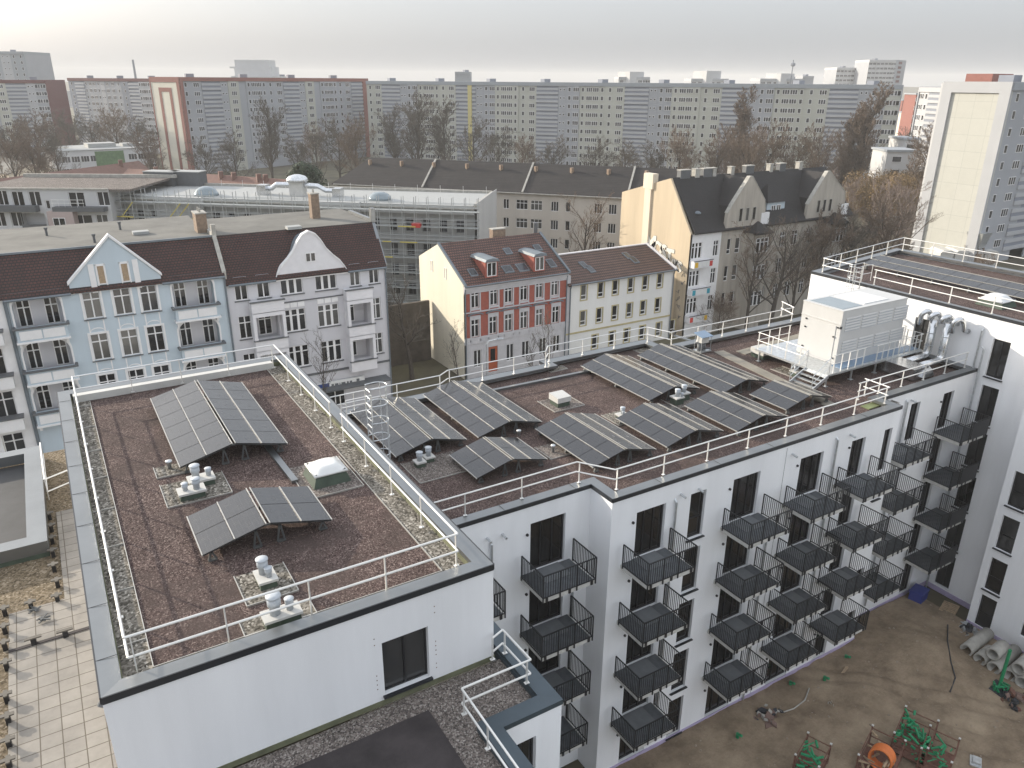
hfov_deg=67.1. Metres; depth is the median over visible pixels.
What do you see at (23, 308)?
window
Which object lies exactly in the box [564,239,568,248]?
window
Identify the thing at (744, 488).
balcony door
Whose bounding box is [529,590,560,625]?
balcony door
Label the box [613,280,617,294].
window
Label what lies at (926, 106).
slab block
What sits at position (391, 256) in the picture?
scaffold
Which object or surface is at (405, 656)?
window
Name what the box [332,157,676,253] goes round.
apartment block
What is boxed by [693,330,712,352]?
roof vent
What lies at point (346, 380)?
shop sign
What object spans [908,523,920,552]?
balcony door
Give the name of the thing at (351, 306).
window
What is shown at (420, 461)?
roof vent
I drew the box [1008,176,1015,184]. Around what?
window
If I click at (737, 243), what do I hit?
window
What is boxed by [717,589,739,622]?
balcony door
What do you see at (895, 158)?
window
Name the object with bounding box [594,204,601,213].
window
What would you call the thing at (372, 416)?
caged ladder
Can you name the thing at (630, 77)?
tower block
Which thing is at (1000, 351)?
window
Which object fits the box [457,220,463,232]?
window
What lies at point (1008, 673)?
concrete pipe
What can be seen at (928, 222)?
bare tree
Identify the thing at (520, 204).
window
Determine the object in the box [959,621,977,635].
black bag
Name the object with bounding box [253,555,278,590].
roof vent
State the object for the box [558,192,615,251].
bare tree
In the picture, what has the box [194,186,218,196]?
rooflight
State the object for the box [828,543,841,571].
window
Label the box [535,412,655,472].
solar array
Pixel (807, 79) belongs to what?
tower block
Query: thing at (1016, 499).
window
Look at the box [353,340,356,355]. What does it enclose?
window
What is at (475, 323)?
window
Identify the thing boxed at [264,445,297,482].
cable channel
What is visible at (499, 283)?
terraced house
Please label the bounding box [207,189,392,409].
terraced house
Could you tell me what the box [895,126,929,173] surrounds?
bare tree
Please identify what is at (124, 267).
window
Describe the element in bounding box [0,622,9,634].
terrace bollard
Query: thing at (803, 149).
bare tree
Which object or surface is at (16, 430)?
terraced house
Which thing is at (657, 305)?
window
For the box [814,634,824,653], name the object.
window
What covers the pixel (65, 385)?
window
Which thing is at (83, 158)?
window
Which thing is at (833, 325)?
ventilation unit
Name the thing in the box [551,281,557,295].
window
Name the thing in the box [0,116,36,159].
bare tree
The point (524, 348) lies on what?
window
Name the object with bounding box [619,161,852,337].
corner house
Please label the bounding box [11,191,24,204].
window
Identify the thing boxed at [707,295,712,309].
window
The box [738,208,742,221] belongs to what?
window
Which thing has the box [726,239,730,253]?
window
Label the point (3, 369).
window
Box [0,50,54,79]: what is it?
tower block
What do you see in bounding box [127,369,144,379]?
window
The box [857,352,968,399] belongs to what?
guard rail
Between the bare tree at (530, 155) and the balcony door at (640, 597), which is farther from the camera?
the bare tree at (530, 155)
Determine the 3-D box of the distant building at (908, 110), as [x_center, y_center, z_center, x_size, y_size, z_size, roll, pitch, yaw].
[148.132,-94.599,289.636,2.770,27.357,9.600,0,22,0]
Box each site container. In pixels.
[142,169,178,186]
[172,170,207,186]
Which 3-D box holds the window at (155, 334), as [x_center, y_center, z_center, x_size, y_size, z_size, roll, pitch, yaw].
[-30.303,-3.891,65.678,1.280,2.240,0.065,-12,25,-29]
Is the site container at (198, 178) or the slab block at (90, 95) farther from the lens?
the slab block at (90, 95)
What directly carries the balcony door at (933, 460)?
in the apartment building at (640, 614)
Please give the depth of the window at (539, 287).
87.16 m
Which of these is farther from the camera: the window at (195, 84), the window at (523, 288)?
the window at (195, 84)
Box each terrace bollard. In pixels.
[0,604,9,616]
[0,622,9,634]
[0,638,9,651]
[0,657,11,671]
[0,689,11,704]
[0,710,13,725]
[0,734,14,749]
[0,754,15,767]
[24,598,35,608]
[46,511,53,520]
[47,522,54,532]
[47,547,56,557]
[47,561,57,572]
[48,534,55,544]
[50,592,61,601]
[51,576,61,587]
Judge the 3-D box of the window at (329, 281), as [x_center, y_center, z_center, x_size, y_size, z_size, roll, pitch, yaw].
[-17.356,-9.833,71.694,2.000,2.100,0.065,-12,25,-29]
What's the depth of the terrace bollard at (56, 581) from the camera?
25.51 m
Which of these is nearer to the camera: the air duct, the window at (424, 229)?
the air duct
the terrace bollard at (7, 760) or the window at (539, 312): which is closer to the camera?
the terrace bollard at (7, 760)
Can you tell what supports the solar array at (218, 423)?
on the apartment building at (640, 614)
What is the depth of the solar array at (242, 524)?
23.11 m
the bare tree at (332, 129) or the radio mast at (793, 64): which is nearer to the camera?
the bare tree at (332, 129)
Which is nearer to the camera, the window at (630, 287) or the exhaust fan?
the window at (630, 287)
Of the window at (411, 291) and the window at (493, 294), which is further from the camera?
the window at (411, 291)
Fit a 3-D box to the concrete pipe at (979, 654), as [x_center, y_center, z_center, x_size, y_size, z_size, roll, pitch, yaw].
[27.115,15.534,44.206,1.300,0.720,0.720,-14,26,-32]
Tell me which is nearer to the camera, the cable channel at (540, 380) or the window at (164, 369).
the cable channel at (540, 380)
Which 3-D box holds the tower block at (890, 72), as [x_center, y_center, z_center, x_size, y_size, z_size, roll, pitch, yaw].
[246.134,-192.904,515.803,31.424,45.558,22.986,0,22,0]
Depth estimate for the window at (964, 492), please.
47.85 m
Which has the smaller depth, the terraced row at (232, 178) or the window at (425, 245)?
the window at (425, 245)
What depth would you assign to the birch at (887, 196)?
114.88 m
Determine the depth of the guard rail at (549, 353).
46.30 m
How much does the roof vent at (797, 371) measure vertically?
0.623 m
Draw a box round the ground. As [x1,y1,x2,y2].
[2,107,1023,767]
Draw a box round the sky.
[0,0,1023,86]
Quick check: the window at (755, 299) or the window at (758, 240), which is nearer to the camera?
the window at (758, 240)
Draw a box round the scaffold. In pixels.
[114,188,479,302]
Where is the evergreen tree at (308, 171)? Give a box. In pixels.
[286,161,327,185]
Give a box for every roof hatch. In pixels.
[549,390,570,407]
[750,344,772,359]
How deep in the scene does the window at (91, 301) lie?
62.37 m
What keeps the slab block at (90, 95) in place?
on the ground
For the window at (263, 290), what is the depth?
69.10 m
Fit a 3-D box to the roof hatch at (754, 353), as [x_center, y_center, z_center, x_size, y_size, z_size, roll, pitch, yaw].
[15.675,-1.996,48.252,1.050,0.610,1.050,-12,25,-29]
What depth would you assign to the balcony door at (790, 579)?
40.30 m
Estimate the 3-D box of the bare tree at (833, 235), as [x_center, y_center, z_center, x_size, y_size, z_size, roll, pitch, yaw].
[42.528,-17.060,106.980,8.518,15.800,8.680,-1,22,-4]
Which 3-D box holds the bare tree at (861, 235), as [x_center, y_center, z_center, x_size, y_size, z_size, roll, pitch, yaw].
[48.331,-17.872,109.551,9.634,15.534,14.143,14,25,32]
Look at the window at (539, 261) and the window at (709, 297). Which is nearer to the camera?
the window at (539, 261)
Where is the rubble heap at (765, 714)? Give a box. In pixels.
[753,704,783,728]
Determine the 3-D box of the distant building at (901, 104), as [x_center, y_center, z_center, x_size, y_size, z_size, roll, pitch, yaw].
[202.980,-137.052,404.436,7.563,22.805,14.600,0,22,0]
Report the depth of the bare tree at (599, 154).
206.69 m
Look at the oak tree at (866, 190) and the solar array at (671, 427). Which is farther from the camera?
the oak tree at (866, 190)
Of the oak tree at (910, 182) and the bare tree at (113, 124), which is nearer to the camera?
the oak tree at (910, 182)
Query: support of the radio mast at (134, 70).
on the ground
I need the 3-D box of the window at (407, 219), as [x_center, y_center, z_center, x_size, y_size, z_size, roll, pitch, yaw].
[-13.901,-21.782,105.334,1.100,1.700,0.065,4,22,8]
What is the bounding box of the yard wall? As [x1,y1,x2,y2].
[388,300,430,366]
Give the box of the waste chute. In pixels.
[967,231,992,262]
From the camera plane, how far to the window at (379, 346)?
76.67 m
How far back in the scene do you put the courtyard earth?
40.81 m
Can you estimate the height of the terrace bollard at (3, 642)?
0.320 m
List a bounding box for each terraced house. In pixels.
[0,207,235,452]
[0,291,36,452]
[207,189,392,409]
[419,222,570,379]
[558,242,676,354]
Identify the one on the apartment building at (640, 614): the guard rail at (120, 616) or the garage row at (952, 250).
the guard rail at (120, 616)
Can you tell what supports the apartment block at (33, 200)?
on the ground
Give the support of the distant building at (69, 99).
on the ground
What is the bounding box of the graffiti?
[648,235,684,317]
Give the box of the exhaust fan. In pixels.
[256,174,343,196]
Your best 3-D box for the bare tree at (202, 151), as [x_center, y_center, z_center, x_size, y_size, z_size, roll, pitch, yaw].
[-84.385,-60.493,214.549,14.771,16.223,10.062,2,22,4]
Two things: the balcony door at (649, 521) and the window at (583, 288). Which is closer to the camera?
the balcony door at (649, 521)
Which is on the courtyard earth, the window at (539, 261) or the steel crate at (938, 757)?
the steel crate at (938, 757)
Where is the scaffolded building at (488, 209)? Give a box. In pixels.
[121,181,496,304]
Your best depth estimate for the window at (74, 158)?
233.65 m
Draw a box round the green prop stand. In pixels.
[988,649,1011,697]
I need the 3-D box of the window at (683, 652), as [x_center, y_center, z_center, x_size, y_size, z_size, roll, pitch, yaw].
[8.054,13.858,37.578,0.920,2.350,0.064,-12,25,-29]
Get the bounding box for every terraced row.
[0,156,57,177]
[0,160,147,181]
[124,167,286,184]
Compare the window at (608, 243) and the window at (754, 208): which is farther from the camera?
the window at (608, 243)
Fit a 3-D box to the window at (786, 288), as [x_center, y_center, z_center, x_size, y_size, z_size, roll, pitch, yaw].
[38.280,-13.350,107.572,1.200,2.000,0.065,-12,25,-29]
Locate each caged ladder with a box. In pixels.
[340,381,390,458]
[845,262,873,290]
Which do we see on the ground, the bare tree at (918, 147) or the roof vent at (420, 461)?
the bare tree at (918, 147)
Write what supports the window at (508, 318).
in the terraced house at (499, 283)
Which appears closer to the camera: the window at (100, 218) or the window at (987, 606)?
the window at (987, 606)
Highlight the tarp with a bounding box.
[411,222,420,227]
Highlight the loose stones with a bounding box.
[681,604,1023,765]
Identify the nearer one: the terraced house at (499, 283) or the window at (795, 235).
the terraced house at (499, 283)
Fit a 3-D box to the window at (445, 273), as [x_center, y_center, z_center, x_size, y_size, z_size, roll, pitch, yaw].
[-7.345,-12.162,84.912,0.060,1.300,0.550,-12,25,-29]
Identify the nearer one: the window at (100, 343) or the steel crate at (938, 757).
the steel crate at (938, 757)
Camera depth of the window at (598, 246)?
127.03 m
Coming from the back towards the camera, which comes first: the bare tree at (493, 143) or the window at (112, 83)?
the window at (112, 83)
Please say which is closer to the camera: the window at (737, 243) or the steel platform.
the steel platform
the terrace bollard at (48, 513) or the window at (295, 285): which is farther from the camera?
the window at (295, 285)
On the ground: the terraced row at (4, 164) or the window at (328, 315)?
the terraced row at (4, 164)
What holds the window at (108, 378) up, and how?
in the terraced house at (84, 298)
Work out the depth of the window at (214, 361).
69.74 m
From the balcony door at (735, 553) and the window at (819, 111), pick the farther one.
the window at (819, 111)
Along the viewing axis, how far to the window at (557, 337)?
90.83 m
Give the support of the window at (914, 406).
in the apartment building at (640, 614)
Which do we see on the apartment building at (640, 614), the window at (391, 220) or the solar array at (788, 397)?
the solar array at (788, 397)
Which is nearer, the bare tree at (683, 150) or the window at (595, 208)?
the window at (595, 208)
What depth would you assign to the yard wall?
89.32 m
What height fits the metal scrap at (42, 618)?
0.100 m
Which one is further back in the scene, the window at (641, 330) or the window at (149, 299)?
the window at (641, 330)
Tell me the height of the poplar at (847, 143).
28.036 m
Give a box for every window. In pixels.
[0,191,8,204]
[0,212,6,225]
[0,349,7,372]
[0,391,17,416]
[2,432,25,451]
[10,212,24,225]
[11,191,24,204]
[15,300,34,326]
[25,343,43,368]
[28,191,41,205]
[31,84,55,145]
[35,385,52,409]
[43,297,61,323]
[45,200,50,208]
[52,218,65,224]
[52,340,69,364]
[61,157,70,162]
[62,381,75,390]
[68,192,85,205]
[71,82,123,142]
[71,156,80,162]
[78,215,92,223]
[81,156,89,161]
[81,292,103,318]
[90,155,95,161]
[90,333,111,359]
[96,215,107,221]
[96,265,106,284]
[97,192,109,205]
[98,373,115,383]
[112,288,132,314]
[119,262,130,281]
[120,329,140,355]
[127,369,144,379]
[128,153,136,159]
[137,209,144,218]
[139,285,159,311]
[146,325,165,351]
[153,365,169,374]
[173,283,187,306]
[180,322,193,345]
[186,361,196,369]
[193,82,198,86]
[196,280,210,303]
[202,319,215,342]
[207,358,218,365]
[234,285,247,300]
[238,315,252,338]
[243,353,254,359]
[257,283,269,297]
[258,316,272,334]
[280,279,302,294]
[285,308,305,331]
[289,344,309,366]
[305,252,315,261]
[315,274,336,290]
[318,303,338,326]
[321,339,341,361]
[326,390,345,405]
[350,272,359,285]
[350,305,354,320]
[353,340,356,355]
[369,270,378,283]
[373,297,380,318]
[375,217,379,229]
[375,332,382,352]
[382,627,427,690]
[390,219,396,229]
[391,243,397,254]
[392,263,398,274]
[394,283,399,292]
[406,218,413,230]
[407,243,414,254]
[408,264,415,274]
[409,283,415,294]
[423,219,429,230]
[424,244,430,251]
[430,260,432,271]
[440,220,446,231]
[444,267,446,279]
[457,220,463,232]
[471,293,478,307]
[472,319,478,336]
[474,350,480,366]
[487,262,495,276]
[490,290,496,304]
[490,316,495,333]
[503,199,508,208]
[503,217,508,226]
[505,288,511,302]
[505,314,511,330]
[507,344,512,360]
[516,199,527,209]
[516,218,526,227]
[517,737,532,765]
[521,286,526,299]
[521,311,526,328]
[522,341,528,357]
[530,219,541,228]
[531,200,541,210]
[535,256,543,270]
[536,283,542,297]
[536,309,542,325]
[539,338,545,354]
[550,220,557,229]
[550,238,557,247]
[551,201,558,210]
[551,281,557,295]
[552,306,558,322]
[553,335,559,351]
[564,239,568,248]
[565,221,569,230]
[580,311,585,324]
[581,285,585,299]
[592,241,599,249]
[592,335,596,348]
[593,223,600,232]
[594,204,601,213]
[597,308,601,321]
[598,282,603,296]
[607,223,615,233]
[607,242,614,247]
[608,204,616,214]
[609,331,613,344]
[612,306,616,319]
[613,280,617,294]
[624,329,628,341]
[627,303,631,316]
[628,278,632,291]
[639,326,643,338]
[640,301,645,314]
[643,276,647,289]
[655,298,659,311]
[656,323,660,335]
[657,274,661,286]
[667,696,680,734]
[670,320,674,331]
[671,649,686,689]
[676,599,691,641]
[681,547,697,591]
[686,298,696,313]
[687,490,703,537]
[689,270,698,286]
[691,242,701,258]
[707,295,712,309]
[710,268,715,282]
[713,240,718,255]
[723,266,727,280]
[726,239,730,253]
[731,265,736,279]
[734,237,739,252]
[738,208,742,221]
[745,207,749,220]
[750,290,761,305]
[751,206,756,219]
[751,264,764,279]
[755,237,768,252]
[773,284,777,296]
[783,281,790,295]
[791,230,797,244]
[798,279,803,292]
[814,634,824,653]
[815,118,822,122]
[816,200,820,212]
[817,109,824,113]
[818,99,825,103]
[819,90,826,94]
[820,591,832,614]
[822,199,826,211]
[828,199,832,210]
[828,252,839,265]
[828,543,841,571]
[833,227,842,241]
[835,70,854,83]
[837,494,851,525]
[846,438,862,476]
[866,63,890,83]
[877,429,889,469]
[892,156,901,161]
[904,402,917,439]
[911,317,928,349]
[935,558,955,587]
[944,519,965,550]
[954,478,976,510]
[964,435,987,469]
[975,385,998,425]
[975,595,996,627]
[985,558,1007,594]
[986,339,1010,379]
[993,239,1000,247]
[996,224,1004,232]
[996,515,1019,553]
[1000,208,1008,216]
[1004,192,1011,200]
[1007,128,1011,136]
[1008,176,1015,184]
[1008,471,1023,510]
[1011,111,1015,119]
[1011,160,1019,168]
[1015,93,1019,101]
[1015,144,1023,152]
[1019,127,1023,135]
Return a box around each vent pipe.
[165,459,171,468]
[551,444,555,452]
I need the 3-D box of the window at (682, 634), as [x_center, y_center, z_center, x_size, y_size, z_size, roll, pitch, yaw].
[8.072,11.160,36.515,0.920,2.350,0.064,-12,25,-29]
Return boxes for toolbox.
[969,754,981,767]
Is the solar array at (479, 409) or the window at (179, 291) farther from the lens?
the window at (179, 291)
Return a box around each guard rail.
[39,442,68,499]
[71,344,458,672]
[330,301,794,409]
[434,378,889,515]
[461,629,531,767]
[822,237,1023,278]
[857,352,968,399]
[873,269,1023,313]
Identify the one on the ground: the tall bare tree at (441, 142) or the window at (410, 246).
the tall bare tree at (441, 142)
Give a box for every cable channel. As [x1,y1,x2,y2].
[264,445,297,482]
[493,370,590,391]
[673,335,723,343]
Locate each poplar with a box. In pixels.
[716,84,759,173]
[738,132,760,172]
[826,96,872,186]
[832,80,894,207]
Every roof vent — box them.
[176,476,206,501]
[186,463,215,485]
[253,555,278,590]
[259,591,302,629]
[412,450,426,468]
[422,446,435,462]
[615,406,626,416]
[670,388,684,405]
[680,384,690,400]
[693,330,712,352]
[789,365,800,375]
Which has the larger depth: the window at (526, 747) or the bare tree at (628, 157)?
the bare tree at (628, 157)
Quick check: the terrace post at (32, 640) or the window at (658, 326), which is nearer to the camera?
the terrace post at (32, 640)
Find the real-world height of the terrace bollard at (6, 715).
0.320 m
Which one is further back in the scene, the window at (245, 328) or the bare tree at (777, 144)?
the bare tree at (777, 144)
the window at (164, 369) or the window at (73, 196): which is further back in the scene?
the window at (73, 196)
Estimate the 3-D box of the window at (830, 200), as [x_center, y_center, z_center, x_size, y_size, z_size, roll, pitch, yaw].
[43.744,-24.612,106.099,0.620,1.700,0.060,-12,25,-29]
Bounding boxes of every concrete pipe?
[960,627,993,655]
[973,645,990,665]
[986,639,1009,660]
[986,644,1021,673]
[1004,654,1022,681]
[1011,654,1023,674]
[1014,675,1023,688]
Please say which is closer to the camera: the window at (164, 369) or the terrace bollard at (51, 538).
the terrace bollard at (51, 538)
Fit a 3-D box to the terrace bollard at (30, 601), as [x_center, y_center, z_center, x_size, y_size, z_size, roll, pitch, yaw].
[-15.256,7.015,24.463,0.320,0.320,0.280,-12,25,-29]
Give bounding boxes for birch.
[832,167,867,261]
[847,173,923,256]
[867,178,931,249]
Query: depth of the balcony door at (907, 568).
49.76 m
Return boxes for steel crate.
[792,731,832,767]
[855,724,906,767]
[890,705,939,765]
[916,724,960,767]
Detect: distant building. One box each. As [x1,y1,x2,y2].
[67,91,72,106]
[866,147,916,217]
[888,136,920,148]
[895,111,901,135]
[897,93,917,135]
[899,99,903,110]
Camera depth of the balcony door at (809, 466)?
38.09 m
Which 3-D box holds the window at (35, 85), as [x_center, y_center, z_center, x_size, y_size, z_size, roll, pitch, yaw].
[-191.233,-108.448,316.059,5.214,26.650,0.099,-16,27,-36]
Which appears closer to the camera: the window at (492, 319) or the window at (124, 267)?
the window at (124, 267)
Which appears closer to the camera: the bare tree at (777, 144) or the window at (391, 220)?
the window at (391, 220)
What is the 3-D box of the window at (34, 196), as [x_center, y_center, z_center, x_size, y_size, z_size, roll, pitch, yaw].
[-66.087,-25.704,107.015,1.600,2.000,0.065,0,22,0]
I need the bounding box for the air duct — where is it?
[878,309,970,380]
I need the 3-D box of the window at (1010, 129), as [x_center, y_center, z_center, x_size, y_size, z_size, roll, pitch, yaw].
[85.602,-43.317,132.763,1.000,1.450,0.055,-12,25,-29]
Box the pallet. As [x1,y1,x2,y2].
[939,600,959,614]
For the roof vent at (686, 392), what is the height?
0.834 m
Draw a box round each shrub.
[693,290,738,333]
[968,252,996,265]
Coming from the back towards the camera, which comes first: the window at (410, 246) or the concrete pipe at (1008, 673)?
the window at (410, 246)
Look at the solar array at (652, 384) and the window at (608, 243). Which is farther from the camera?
the window at (608, 243)
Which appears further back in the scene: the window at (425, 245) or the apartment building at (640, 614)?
the window at (425, 245)
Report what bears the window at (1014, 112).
in the tower block at (974, 170)
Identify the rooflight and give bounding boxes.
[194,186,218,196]
[303,456,351,489]
[368,191,390,200]
[975,293,1016,309]
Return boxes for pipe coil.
[868,743,895,767]
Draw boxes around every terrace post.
[24,634,40,645]
[56,626,72,637]
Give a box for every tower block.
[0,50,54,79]
[230,60,285,77]
[455,70,471,81]
[614,72,649,82]
[684,71,728,82]
[750,73,802,83]
[795,74,813,83]
[823,66,855,83]
[853,58,906,84]
[910,74,1023,261]
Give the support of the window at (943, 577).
in the apartment building at (640, 614)
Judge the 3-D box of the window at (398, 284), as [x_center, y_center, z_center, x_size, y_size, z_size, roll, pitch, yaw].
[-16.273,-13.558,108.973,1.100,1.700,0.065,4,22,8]
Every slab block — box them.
[0,77,75,158]
[67,75,159,153]
[149,74,370,172]
[366,78,903,185]
[910,87,940,199]
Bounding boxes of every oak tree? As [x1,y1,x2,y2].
[841,168,919,225]
[882,169,924,222]
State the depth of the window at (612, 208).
124.17 m
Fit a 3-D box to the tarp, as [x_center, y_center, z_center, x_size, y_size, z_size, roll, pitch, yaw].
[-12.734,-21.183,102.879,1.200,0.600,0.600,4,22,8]
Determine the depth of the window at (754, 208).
98.96 m
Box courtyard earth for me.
[615,593,1023,767]
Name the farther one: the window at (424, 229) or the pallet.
the window at (424, 229)
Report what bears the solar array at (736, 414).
on the apartment building at (640, 614)
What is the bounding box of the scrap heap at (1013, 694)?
[1000,687,1023,711]
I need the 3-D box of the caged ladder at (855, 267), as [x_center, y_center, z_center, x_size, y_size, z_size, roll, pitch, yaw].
[22.937,-5.591,51.691,1.802,4.865,0.760,-12,25,-29]
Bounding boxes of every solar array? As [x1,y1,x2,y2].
[150,380,287,473]
[186,486,332,561]
[350,396,466,461]
[424,380,541,438]
[449,437,547,483]
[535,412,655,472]
[581,353,699,402]
[616,402,723,451]
[637,343,768,393]
[684,390,787,435]
[749,380,831,413]
[863,255,1023,298]
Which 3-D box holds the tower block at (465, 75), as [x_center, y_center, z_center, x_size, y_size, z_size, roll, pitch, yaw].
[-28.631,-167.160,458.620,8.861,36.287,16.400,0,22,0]
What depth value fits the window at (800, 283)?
109.03 m
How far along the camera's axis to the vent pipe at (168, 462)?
26.90 m
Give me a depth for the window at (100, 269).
61.82 m
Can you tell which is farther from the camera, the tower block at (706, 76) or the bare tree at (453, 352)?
the tower block at (706, 76)
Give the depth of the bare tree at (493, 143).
225.40 m
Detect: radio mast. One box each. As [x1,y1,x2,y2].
[132,60,136,77]
[790,60,794,83]
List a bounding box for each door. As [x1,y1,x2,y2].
[489,346,496,371]
[528,647,558,673]
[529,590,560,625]
[530,513,563,568]
[618,738,632,759]
[622,688,645,712]
[626,635,650,663]
[630,578,655,610]
[634,504,663,556]
[705,686,725,713]
[711,639,732,668]
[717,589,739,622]
[723,536,746,572]
[729,472,757,520]
[765,659,783,681]
[772,613,791,638]
[780,565,799,592]
[787,514,808,546]
[796,452,820,495]
[899,563,910,591]
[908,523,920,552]
[917,482,930,512]
[927,438,940,471]
[936,391,951,428]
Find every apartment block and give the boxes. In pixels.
[0,173,176,228]
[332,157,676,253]
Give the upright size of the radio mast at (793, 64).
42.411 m
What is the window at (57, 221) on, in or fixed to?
in the apartment block at (33, 200)
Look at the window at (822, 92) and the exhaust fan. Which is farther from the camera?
the window at (822, 92)
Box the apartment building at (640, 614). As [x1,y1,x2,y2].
[0,248,1023,767]
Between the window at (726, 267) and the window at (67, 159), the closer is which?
the window at (726, 267)
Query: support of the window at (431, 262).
in the terraced house at (499, 283)
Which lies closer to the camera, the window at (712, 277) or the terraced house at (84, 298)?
the terraced house at (84, 298)
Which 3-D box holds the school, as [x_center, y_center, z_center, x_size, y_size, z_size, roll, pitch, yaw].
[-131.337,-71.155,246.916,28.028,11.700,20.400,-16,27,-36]
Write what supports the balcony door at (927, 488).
in the apartment building at (640, 614)
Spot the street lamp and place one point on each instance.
(486, 350)
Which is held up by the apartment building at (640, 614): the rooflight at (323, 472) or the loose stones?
the rooflight at (323, 472)
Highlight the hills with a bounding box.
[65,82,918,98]
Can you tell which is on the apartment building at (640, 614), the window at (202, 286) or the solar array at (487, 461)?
the solar array at (487, 461)
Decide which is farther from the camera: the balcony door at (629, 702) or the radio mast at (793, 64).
the radio mast at (793, 64)
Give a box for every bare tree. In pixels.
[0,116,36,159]
[0,123,35,178]
[3,130,66,172]
[14,109,67,162]
[33,129,80,171]
[38,109,108,145]
[62,111,126,142]
[86,104,134,143]
[106,114,159,146]
[127,128,167,169]
[181,136,238,174]
[214,128,258,176]
[248,96,290,177]
[275,132,321,167]
[294,121,328,183]
[300,326,339,392]
[303,114,380,177]
[329,110,378,170]
[373,103,407,157]
[386,273,440,379]
[393,88,438,158]
[423,96,462,159]
[433,115,501,160]
[443,320,464,380]
[470,124,521,161]
[510,133,542,163]
[520,333,539,366]
[531,308,555,358]
[539,133,573,163]
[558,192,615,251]
[577,135,620,165]
[611,137,645,166]
[639,139,670,167]
[656,124,700,174]
[697,124,744,173]
[723,124,772,172]
[731,216,814,328]
[740,218,833,323]
[746,116,802,171]
[763,131,822,170]
[765,216,834,318]
[791,122,844,177]
[798,205,858,281]
[835,203,883,261]
[859,193,917,256]
[883,181,941,248]
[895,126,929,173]
[905,121,933,187]
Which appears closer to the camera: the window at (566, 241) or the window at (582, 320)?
the window at (582, 320)
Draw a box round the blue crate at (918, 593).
[908,583,929,603]
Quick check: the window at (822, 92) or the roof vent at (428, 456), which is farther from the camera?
the window at (822, 92)
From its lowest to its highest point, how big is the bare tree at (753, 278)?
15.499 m
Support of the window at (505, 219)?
in the apartment block at (528, 195)
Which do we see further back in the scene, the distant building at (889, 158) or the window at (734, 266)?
the distant building at (889, 158)
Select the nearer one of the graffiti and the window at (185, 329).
the window at (185, 329)
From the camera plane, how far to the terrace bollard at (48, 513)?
29.39 m
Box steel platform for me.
[755,325,923,389]
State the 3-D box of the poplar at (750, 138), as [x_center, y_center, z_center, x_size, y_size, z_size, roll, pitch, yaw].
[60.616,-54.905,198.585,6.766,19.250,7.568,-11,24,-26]
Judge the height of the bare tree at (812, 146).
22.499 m
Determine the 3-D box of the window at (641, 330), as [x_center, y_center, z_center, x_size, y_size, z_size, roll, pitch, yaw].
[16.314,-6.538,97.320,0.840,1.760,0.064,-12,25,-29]
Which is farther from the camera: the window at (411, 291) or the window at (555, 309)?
the window at (411, 291)
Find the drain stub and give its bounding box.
[735,732,742,738]
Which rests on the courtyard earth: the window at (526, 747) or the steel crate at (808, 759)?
the steel crate at (808, 759)
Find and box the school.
[47,142,155,170]
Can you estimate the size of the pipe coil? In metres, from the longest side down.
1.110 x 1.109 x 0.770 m
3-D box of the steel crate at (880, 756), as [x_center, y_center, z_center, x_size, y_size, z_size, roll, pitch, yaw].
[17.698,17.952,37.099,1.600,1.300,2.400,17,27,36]
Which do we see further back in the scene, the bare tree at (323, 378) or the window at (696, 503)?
the bare tree at (323, 378)
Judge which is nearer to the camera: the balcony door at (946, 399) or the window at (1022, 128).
the balcony door at (946, 399)
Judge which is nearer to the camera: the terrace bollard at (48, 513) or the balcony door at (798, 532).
the terrace bollard at (48, 513)
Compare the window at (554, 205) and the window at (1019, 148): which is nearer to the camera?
the window at (554, 205)
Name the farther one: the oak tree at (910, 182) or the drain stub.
the oak tree at (910, 182)
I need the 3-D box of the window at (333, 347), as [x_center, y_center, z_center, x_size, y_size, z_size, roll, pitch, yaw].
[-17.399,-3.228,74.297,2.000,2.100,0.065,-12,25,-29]
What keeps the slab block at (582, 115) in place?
on the ground
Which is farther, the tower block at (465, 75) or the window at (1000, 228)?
the tower block at (465, 75)
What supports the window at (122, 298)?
in the terraced house at (84, 298)
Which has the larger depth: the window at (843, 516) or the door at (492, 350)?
the door at (492, 350)
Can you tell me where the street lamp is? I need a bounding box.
[486,338,503,374]
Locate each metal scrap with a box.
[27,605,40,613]
[36,613,50,623]
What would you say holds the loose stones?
on the courtyard earth
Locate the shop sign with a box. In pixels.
[317,375,364,387]
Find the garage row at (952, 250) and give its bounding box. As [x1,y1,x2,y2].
[929,246,999,265]
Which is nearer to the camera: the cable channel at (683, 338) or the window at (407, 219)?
the cable channel at (683, 338)
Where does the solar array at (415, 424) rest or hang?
on the apartment building at (640, 614)
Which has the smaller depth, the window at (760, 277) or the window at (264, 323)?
the window at (264, 323)
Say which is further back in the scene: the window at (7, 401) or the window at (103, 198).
the window at (103, 198)
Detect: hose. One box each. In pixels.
[783,688,809,711]
[947,624,955,691]
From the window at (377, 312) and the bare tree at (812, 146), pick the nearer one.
the window at (377, 312)
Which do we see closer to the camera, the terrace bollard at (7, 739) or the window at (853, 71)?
the terrace bollard at (7, 739)
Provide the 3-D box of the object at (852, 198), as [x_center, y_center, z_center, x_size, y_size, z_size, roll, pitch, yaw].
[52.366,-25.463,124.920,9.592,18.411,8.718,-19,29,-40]
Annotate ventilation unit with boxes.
[796,287,908,363]
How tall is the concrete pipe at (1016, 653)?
0.720 m

